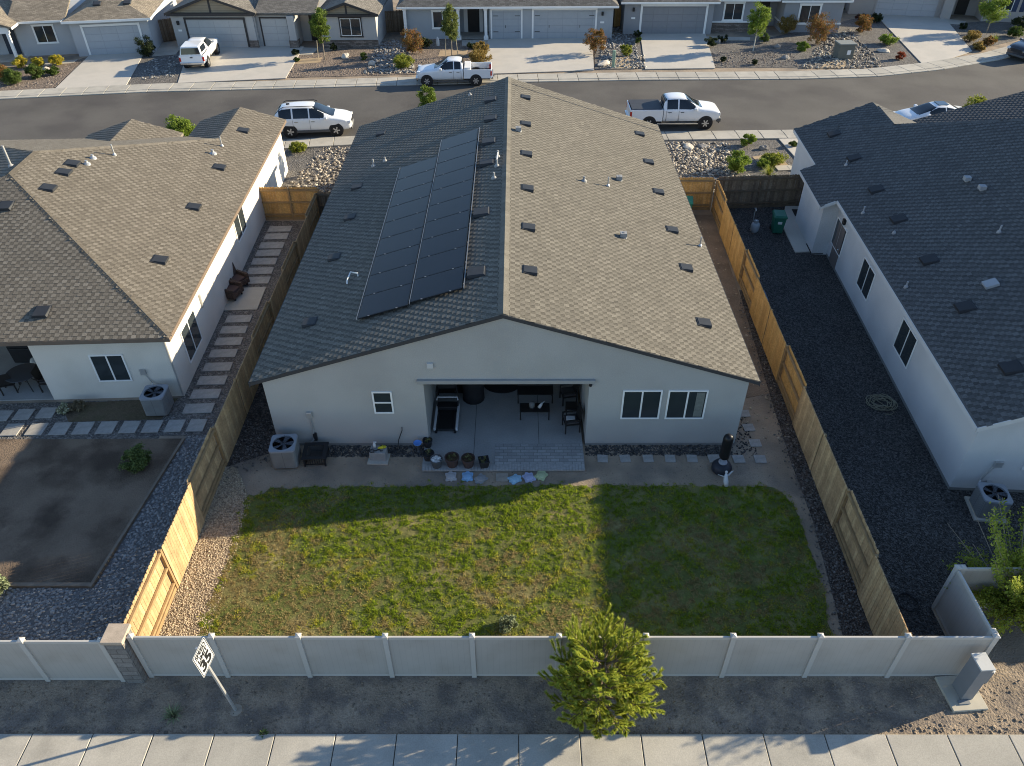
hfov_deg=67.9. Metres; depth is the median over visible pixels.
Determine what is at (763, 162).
shrub
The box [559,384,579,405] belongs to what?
patio chair
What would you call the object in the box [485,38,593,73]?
driveway
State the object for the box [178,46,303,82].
driveway
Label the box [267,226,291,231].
stepping stone
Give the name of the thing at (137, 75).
planting bed
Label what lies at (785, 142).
driveway
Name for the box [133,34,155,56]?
shrub
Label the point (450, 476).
turtle stone
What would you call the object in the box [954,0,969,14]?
door
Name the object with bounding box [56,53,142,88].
driveway
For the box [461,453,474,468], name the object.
plant pot
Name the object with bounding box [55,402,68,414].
flowering plant
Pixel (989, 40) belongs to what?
shrub
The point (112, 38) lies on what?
garage door
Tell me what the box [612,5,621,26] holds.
wooden fence
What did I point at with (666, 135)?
pavement
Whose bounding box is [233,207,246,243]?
window
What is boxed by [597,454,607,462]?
stepping stone
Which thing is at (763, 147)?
boulder
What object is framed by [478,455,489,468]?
plant pot
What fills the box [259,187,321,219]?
wooden fence
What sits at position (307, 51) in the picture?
path
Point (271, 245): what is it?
stepping stone
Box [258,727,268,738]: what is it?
weed
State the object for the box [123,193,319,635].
wooden fence
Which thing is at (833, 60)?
gravel
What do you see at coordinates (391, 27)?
wooden fence
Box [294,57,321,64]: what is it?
sand patch
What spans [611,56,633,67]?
sand patch
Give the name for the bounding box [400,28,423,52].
shrub
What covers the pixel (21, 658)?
vinyl fence
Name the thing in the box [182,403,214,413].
stepping stone
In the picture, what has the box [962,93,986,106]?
young tree
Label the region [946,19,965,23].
path
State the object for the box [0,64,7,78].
shrub
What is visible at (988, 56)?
pavement
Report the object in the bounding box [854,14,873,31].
shrub
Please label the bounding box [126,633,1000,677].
vinyl fence
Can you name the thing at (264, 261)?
stepping stone
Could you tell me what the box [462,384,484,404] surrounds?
covered grill
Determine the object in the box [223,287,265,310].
stepping stone
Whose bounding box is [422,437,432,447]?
plant pot
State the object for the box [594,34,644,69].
planting bed
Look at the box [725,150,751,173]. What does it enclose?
shrub
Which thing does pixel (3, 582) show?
shrub
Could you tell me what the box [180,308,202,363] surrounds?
window
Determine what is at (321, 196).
wooden fence
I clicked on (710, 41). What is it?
shrub
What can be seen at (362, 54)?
shrub
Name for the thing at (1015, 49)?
parked car
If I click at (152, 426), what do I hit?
stepping stone
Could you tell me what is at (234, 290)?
wicker chair
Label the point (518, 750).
pavement bed
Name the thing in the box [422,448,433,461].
plant pot
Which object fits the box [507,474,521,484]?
turtle stone
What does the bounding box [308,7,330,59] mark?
young tree
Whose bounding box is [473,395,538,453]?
patio joint
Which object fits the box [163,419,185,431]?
stepping stone
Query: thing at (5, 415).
stepping stone
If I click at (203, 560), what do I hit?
gravel strip
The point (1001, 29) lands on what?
planting bed
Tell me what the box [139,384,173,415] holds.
air conditioner
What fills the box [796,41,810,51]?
shrub
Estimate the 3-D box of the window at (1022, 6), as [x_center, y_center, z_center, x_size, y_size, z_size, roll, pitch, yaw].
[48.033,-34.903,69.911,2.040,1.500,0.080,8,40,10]
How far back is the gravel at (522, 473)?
26.03 m
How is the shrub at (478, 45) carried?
on the planting bed at (333, 57)
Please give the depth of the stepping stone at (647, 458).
26.52 m
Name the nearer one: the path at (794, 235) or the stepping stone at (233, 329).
the stepping stone at (233, 329)
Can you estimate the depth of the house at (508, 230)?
27.20 m
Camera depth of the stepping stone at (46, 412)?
28.55 m
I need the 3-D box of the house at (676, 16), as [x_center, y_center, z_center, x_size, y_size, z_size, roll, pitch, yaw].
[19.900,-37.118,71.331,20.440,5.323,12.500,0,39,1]
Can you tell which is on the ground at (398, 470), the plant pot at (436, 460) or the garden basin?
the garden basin
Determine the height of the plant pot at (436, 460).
0.370 m
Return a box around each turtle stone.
[445,471,456,481]
[462,471,472,481]
[474,473,487,484]
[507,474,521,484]
[522,472,535,482]
[534,471,547,480]
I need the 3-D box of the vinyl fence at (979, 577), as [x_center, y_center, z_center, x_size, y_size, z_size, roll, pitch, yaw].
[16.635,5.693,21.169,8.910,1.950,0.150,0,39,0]
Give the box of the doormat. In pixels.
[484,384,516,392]
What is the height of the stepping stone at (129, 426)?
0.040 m
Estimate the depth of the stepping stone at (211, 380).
30.00 m
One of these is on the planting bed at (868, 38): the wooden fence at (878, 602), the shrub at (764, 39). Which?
the shrub at (764, 39)
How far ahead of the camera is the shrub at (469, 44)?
65.16 m
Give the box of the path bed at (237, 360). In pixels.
[0,221,303,438]
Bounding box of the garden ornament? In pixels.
[718,471,732,486]
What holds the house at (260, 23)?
on the ground at (398, 470)
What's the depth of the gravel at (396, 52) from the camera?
63.38 m
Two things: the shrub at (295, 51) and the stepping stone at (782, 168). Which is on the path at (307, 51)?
the shrub at (295, 51)
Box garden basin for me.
[413,440,421,453]
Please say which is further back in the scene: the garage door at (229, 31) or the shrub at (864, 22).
the shrub at (864, 22)
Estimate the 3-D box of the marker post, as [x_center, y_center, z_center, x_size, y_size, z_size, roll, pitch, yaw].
[8.112,-25.836,60.644,0.500,1.350,0.440,0,39,0]
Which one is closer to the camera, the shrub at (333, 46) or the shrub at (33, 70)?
the shrub at (33, 70)
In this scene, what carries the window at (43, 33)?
in the house at (29, 28)
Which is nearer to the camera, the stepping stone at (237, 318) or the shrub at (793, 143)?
the stepping stone at (237, 318)
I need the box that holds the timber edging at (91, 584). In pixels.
[6,438,184,587]
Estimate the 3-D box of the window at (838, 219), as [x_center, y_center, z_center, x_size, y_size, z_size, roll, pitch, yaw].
[15.466,-6.903,35.915,0.075,1.350,1.500,2,39,3]
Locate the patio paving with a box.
[495,444,583,463]
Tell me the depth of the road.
55.43 m
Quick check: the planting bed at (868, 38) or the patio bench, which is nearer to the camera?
the patio bench
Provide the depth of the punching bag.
25.72 m
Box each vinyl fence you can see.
[0,637,125,681]
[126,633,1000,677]
[932,564,997,635]
[960,564,1023,607]
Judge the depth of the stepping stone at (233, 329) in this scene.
32.72 m
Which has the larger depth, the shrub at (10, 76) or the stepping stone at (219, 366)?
the shrub at (10, 76)
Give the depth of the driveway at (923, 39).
67.38 m
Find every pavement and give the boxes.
[0,46,1010,99]
[0,734,1023,765]
[282,130,795,148]
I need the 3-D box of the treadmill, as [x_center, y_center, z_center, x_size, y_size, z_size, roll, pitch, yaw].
[-2.399,0.852,27.632,0.880,1.280,1.480,0,39,0]
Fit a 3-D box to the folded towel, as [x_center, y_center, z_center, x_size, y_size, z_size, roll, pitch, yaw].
[2.110,1.266,27.267,0.320,0.090,0.220,0,39,0]
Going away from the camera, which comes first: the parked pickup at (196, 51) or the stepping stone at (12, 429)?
the stepping stone at (12, 429)
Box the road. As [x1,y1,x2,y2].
[0,57,1023,139]
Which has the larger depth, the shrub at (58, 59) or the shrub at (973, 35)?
the shrub at (973, 35)
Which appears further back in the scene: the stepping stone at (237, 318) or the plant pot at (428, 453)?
the stepping stone at (237, 318)
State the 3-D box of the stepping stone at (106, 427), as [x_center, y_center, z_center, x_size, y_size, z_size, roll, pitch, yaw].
[-14.886,1.637,27.914,0.620,0.040,0.660,-1,39,0]
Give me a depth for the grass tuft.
44.66 m
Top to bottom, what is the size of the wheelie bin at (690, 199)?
1.089 m
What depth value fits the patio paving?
26.62 m
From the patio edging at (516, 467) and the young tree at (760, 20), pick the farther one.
the young tree at (760, 20)
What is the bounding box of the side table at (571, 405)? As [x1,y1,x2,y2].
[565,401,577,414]
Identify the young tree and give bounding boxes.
[163,114,195,136]
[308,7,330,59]
[416,84,435,106]
[440,2,458,56]
[747,1,772,50]
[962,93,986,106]
[978,0,1011,32]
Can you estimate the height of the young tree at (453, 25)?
4.115 m
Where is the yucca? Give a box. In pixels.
[160,703,182,723]
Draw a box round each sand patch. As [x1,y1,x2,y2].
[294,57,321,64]
[438,49,467,56]
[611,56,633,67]
[753,153,787,166]
[820,61,847,68]
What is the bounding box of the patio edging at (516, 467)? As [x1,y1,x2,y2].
[423,464,584,470]
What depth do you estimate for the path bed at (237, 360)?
29.36 m
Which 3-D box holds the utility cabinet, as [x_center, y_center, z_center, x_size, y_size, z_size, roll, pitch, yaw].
[27.294,-27.369,62.471,1.400,1.250,1.200,-3,39,-3]
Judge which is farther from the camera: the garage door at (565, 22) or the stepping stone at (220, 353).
the garage door at (565, 22)
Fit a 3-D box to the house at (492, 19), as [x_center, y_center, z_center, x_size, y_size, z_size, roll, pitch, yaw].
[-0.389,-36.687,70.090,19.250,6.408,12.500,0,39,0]
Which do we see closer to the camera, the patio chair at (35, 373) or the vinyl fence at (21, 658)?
the vinyl fence at (21, 658)
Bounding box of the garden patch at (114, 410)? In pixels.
[60,398,177,421]
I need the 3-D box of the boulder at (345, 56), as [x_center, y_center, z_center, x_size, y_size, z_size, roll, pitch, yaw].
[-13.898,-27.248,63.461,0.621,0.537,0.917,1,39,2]
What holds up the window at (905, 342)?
in the house at (912, 231)
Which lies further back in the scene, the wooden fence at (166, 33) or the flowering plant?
the wooden fence at (166, 33)
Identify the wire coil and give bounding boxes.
[895,593,920,611]
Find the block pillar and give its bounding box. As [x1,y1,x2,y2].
[99,624,147,682]
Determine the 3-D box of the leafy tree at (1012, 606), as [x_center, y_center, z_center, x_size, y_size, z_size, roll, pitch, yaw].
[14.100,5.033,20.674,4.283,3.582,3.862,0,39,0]
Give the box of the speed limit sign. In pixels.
[192,637,241,715]
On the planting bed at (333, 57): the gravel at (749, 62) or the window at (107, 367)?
the gravel at (749, 62)
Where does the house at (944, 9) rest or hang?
on the ground at (398, 470)
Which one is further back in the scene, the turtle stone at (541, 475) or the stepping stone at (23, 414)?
the stepping stone at (23, 414)
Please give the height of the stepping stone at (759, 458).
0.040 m
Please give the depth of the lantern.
27.80 m
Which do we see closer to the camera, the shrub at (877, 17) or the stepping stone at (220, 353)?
the stepping stone at (220, 353)
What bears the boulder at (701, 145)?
on the front gravel at (297, 162)
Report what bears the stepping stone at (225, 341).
on the path bed at (237, 360)
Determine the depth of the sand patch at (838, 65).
61.13 m
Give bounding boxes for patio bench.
[517,384,552,403]
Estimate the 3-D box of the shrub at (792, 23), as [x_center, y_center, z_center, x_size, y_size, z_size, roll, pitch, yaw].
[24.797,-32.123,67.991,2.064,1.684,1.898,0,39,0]
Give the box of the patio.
[422,384,584,471]
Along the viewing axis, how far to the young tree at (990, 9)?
66.96 m
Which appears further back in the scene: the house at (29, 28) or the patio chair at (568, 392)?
the house at (29, 28)
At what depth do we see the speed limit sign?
18.16 m
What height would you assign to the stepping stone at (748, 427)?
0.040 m
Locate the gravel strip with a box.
[159,467,247,635]
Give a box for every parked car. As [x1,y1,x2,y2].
[274,99,353,137]
[893,101,960,119]
[1006,38,1023,58]
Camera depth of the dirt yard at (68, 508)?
25.14 m
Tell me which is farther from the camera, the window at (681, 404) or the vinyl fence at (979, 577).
the window at (681, 404)
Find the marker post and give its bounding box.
[610,50,615,67]
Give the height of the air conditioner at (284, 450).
0.810 m
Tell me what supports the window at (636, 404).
in the house at (508, 230)
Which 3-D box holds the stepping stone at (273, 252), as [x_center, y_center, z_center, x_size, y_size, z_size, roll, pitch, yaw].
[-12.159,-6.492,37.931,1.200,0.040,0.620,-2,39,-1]
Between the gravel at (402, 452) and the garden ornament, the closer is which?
the garden ornament
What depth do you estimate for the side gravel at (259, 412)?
27.78 m
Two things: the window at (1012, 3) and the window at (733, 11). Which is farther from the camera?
the window at (1012, 3)
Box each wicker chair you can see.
[224,280,243,300]
[230,262,249,284]
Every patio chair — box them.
[0,374,19,395]
[30,364,46,392]
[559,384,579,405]
[562,402,583,433]
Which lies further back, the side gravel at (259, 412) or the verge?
the side gravel at (259, 412)
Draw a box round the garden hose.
[866,394,897,414]
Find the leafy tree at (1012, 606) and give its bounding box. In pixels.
[942,496,1023,635]
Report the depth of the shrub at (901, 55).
62.08 m
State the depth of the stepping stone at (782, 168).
45.63 m
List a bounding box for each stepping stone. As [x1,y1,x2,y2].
[0,410,13,420]
[0,423,24,435]
[11,409,35,419]
[24,423,48,435]
[35,407,56,418]
[48,422,71,434]
[71,422,94,434]
[95,421,118,433]
[118,421,140,432]
[141,420,163,432]
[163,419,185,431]
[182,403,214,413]
[186,419,207,431]
[189,389,221,398]
[196,375,227,384]
[202,362,232,371]
[208,349,237,357]
[214,337,242,345]
[219,326,247,333]
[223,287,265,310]
[225,315,252,322]
[247,267,273,274]
[248,276,270,283]
[251,258,277,264]
[255,249,281,256]
[259,242,284,248]
[263,233,288,239]
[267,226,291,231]
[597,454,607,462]
[619,454,630,462]
[642,455,653,461]
[664,455,675,462]
[686,454,697,462]
[707,454,719,462]
[732,455,745,462]
[741,410,750,416]
[742,424,755,430]
[748,439,761,446]
[753,455,766,462]
[774,165,790,170]
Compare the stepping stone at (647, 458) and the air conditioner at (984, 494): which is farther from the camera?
the stepping stone at (647, 458)
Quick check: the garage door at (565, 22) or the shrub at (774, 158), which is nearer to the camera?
the shrub at (774, 158)
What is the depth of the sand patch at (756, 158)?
46.68 m
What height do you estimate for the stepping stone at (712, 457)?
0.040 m
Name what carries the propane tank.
on the black gravel at (763, 215)
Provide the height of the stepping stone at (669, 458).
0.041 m
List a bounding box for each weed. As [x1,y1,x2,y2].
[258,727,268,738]
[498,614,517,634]
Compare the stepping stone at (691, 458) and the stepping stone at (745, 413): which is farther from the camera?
the stepping stone at (745, 413)
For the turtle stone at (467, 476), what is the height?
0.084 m
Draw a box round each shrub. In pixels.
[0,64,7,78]
[0,67,21,84]
[0,574,9,595]
[11,55,27,67]
[23,63,45,78]
[31,57,44,66]
[44,65,59,74]
[48,54,64,64]
[66,400,85,411]
[117,441,152,473]
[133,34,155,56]
[288,141,307,152]
[291,49,299,54]
[329,42,337,49]
[360,52,367,59]
[392,53,414,68]
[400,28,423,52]
[421,37,432,47]
[466,42,475,47]
[468,49,491,61]
[472,41,489,51]
[582,28,607,53]
[620,44,632,55]
[633,30,642,36]
[704,36,717,45]
[718,34,727,41]
[720,56,726,61]
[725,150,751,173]
[740,133,757,145]
[756,157,770,167]
[758,32,769,41]
[761,152,788,165]
[777,13,800,32]
[788,140,796,146]
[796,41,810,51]
[805,12,837,44]
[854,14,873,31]
[869,12,883,22]
[878,33,899,44]
[895,51,906,58]
[959,22,967,28]
[962,29,981,40]
[972,40,985,49]
[982,35,997,45]
[1007,26,1023,36]
[1010,16,1023,27]
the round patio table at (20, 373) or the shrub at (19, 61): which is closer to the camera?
the round patio table at (20, 373)
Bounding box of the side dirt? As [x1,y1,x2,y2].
[694,215,768,397]
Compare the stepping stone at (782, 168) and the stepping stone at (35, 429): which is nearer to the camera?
the stepping stone at (35, 429)
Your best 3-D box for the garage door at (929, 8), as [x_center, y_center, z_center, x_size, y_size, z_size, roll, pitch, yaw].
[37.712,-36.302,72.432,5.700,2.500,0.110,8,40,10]
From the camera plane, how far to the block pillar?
19.28 m
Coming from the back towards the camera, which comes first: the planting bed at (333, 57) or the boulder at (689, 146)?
the planting bed at (333, 57)
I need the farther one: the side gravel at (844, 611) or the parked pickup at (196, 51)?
the parked pickup at (196, 51)
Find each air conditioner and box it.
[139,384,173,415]
[268,434,300,468]
[964,482,1012,523]
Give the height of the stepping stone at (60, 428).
0.040 m
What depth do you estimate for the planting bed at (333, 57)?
63.18 m
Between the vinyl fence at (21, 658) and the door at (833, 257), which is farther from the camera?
the door at (833, 257)
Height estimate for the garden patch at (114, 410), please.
0.060 m
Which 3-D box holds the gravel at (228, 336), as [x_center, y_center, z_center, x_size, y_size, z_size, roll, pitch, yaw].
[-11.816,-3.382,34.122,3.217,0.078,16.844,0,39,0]
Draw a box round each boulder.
[341,53,348,58]
[598,60,609,65]
[683,143,693,150]
[698,143,707,148]
[759,145,767,150]
[876,48,889,52]
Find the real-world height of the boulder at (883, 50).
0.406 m
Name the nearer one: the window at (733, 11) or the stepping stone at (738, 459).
the stepping stone at (738, 459)
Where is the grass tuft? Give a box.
[760,166,777,175]
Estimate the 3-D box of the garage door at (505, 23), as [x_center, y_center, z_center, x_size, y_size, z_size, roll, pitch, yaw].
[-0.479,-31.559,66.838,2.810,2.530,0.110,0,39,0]
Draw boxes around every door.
[2,29,21,53]
[79,22,144,54]
[183,17,249,46]
[259,17,289,45]
[308,15,320,40]
[467,9,479,31]
[490,9,522,38]
[532,8,597,37]
[639,4,708,33]
[756,1,770,24]
[829,222,845,268]
[873,0,940,16]
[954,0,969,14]
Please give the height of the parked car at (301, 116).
1.985 m
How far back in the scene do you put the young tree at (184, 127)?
45.16 m
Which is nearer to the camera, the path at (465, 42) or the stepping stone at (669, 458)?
the stepping stone at (669, 458)
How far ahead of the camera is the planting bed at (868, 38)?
64.59 m
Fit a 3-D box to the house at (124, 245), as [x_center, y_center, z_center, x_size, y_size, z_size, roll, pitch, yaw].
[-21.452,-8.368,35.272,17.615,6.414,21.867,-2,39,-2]
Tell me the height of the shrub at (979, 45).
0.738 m
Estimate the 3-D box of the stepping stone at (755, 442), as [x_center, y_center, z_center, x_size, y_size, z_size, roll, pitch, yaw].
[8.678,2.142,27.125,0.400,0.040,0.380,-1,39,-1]
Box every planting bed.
[0,57,86,90]
[127,49,182,84]
[286,39,479,77]
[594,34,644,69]
[709,14,919,67]
[950,21,1023,50]
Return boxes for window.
[30,24,58,43]
[88,354,132,381]
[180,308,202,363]
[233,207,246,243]
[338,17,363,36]
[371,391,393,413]
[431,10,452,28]
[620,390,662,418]
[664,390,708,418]
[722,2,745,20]
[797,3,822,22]
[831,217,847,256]
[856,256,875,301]
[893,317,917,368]
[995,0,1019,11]
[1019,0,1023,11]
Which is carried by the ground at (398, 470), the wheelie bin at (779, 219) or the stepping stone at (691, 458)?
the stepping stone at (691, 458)
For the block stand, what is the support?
on the ground at (398, 470)
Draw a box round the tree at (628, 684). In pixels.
[536,604,666,739]
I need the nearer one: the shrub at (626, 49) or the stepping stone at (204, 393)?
the stepping stone at (204, 393)
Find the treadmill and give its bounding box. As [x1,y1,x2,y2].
[433,384,459,432]
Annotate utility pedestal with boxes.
[934,652,995,712]
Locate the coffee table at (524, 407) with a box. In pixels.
[520,403,549,419]
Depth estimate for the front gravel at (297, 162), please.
46.93 m
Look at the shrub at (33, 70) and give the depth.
59.28 m
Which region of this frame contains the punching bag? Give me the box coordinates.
[711,433,733,475]
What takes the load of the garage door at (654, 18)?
in the house at (676, 16)
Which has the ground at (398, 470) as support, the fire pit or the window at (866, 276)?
the fire pit
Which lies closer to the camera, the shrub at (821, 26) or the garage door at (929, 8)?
the shrub at (821, 26)
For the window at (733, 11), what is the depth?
68.15 m
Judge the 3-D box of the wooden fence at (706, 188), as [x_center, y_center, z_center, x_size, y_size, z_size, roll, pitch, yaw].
[9.330,-10.170,40.900,2.940,1.840,0.117,0,39,0]
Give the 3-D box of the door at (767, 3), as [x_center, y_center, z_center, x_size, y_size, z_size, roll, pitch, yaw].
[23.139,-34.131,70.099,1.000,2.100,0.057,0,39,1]
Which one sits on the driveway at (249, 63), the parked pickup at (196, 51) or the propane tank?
the parked pickup at (196, 51)
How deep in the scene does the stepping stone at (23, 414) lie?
28.47 m
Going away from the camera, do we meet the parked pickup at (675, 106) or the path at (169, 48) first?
the parked pickup at (675, 106)
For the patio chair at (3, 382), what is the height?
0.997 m
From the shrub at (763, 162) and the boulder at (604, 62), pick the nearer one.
the shrub at (763, 162)
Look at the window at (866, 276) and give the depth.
32.65 m
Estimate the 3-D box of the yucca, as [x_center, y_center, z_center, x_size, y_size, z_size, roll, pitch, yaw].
[-8.612,8.357,19.297,0.564,0.420,0.661,15,41,18]
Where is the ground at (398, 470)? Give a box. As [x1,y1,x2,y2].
[0,0,1023,662]
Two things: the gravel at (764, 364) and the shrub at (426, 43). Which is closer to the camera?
the gravel at (764, 364)
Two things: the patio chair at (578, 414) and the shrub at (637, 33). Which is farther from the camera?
the shrub at (637, 33)
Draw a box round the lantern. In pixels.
[528,401,534,408]
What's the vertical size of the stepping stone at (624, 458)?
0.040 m
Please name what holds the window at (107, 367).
in the house at (124, 245)
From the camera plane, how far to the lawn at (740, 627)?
23.05 m
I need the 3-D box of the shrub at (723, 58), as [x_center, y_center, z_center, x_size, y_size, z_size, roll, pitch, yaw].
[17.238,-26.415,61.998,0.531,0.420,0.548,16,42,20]
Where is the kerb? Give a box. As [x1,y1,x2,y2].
[125,74,876,92]
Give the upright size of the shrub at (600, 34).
2.188 m
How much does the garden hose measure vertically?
0.144 m
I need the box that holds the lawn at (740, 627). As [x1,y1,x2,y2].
[197,483,830,635]
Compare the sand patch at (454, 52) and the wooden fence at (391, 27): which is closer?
the sand patch at (454, 52)
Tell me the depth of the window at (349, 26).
64.83 m
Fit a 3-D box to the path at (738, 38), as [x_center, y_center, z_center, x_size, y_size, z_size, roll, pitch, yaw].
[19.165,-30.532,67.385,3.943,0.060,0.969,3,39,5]
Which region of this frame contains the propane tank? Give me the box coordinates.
[750,219,759,232]
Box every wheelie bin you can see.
[687,196,692,207]
[769,210,787,232]
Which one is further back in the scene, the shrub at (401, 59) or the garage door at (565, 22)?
the garage door at (565, 22)
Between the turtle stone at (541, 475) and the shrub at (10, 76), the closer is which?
the turtle stone at (541, 475)
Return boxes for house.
[0,0,176,62]
[0,107,287,400]
[163,0,392,47]
[248,76,760,452]
[396,0,618,39]
[617,0,853,33]
[790,91,1023,492]
[844,0,1023,21]
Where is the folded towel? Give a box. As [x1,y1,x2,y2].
[566,416,574,419]
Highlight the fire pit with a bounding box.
[301,442,328,466]
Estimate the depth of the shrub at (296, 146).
47.62 m
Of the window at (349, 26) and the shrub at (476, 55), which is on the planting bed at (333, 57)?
the shrub at (476, 55)
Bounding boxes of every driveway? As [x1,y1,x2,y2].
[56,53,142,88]
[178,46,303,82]
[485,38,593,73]
[640,33,714,69]
[779,138,797,155]
[882,14,971,62]
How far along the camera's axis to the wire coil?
21.90 m
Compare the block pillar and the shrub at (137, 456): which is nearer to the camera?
the block pillar
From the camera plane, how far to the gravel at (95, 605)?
22.30 m
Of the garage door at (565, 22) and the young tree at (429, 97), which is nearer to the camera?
the young tree at (429, 97)
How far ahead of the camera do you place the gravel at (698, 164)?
46.24 m
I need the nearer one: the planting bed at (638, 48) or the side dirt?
the side dirt
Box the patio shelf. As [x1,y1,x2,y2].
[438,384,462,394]
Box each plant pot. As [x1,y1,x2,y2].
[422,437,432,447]
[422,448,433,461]
[430,454,442,468]
[444,452,458,467]
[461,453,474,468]
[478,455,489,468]
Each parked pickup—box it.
[179,37,219,67]
[416,56,493,86]
[624,92,720,129]
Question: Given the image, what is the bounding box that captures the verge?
[0,663,1023,735]
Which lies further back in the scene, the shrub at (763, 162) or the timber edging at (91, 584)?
the shrub at (763, 162)
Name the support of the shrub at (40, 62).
on the planting bed at (66, 71)
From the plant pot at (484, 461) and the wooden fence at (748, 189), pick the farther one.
the wooden fence at (748, 189)
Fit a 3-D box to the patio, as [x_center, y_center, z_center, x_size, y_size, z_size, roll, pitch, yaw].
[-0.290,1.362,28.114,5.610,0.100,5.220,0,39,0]
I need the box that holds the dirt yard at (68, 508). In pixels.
[0,438,185,583]
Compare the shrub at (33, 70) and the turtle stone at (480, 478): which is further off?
the shrub at (33, 70)
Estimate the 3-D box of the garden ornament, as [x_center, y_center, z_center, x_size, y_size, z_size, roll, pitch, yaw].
[7.157,3.207,25.402,0.600,0.545,0.323,-11,40,-13]
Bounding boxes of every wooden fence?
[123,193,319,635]
[158,18,175,41]
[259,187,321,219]
[316,192,330,215]
[384,10,403,31]
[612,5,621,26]
[680,177,715,209]
[711,180,912,635]
[714,174,803,208]
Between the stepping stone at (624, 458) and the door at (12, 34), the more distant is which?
the door at (12, 34)
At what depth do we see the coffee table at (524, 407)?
27.90 m
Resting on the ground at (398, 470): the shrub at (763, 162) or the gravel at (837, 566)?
the gravel at (837, 566)
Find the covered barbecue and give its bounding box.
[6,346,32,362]
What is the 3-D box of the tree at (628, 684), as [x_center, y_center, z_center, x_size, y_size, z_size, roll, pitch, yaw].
[2.112,7.186,18.386,2.891,3.238,3.033,-14,41,-17]
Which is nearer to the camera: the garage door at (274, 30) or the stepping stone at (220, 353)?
the stepping stone at (220, 353)
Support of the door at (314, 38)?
in the house at (260, 23)
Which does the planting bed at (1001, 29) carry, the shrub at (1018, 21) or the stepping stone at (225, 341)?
the shrub at (1018, 21)
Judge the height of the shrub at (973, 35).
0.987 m
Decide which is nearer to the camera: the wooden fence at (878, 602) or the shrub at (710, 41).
the wooden fence at (878, 602)
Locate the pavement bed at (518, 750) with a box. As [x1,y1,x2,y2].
[82,735,1008,765]
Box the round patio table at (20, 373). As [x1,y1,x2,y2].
[5,363,34,391]
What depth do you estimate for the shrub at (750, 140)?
47.95 m
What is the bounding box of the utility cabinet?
[832,40,856,59]
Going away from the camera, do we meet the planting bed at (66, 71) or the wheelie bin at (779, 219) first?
the wheelie bin at (779, 219)
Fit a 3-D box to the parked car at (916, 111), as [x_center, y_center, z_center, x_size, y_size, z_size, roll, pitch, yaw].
[27.931,-17.857,50.569,4.760,1.527,2.100,-3,39,-3]
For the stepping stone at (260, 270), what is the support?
on the path bed at (237, 360)
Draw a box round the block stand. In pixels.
[367,445,389,464]
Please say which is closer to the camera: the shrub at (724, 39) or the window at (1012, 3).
the shrub at (724, 39)
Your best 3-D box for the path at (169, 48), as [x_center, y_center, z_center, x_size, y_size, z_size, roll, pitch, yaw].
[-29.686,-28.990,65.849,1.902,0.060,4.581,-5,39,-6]
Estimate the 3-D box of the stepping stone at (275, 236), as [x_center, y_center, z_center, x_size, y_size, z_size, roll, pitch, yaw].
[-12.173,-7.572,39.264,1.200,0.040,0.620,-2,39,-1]
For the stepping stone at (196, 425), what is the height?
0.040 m
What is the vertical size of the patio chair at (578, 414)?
0.997 m
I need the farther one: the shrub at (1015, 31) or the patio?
the shrub at (1015, 31)
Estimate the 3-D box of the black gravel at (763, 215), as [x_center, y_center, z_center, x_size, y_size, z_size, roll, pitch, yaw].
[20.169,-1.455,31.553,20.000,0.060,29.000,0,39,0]
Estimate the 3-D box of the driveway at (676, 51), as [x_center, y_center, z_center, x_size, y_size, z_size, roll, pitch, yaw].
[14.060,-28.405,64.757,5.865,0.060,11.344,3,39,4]
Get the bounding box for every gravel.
[0,51,799,88]
[0,435,221,639]
[141,26,642,78]
[169,221,299,434]
[226,290,872,635]
[226,383,275,466]
[226,452,797,485]
[278,139,793,194]
[284,141,767,192]
[322,417,756,457]
[363,29,880,73]
[700,226,800,456]
[729,207,1023,635]
[740,290,872,635]
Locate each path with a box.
[26,59,77,66]
[152,41,179,55]
[299,47,316,54]
[462,39,487,45]
[706,36,749,40]
[783,206,809,252]
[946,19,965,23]
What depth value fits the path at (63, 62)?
62.71 m
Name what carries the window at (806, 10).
in the house at (676, 16)

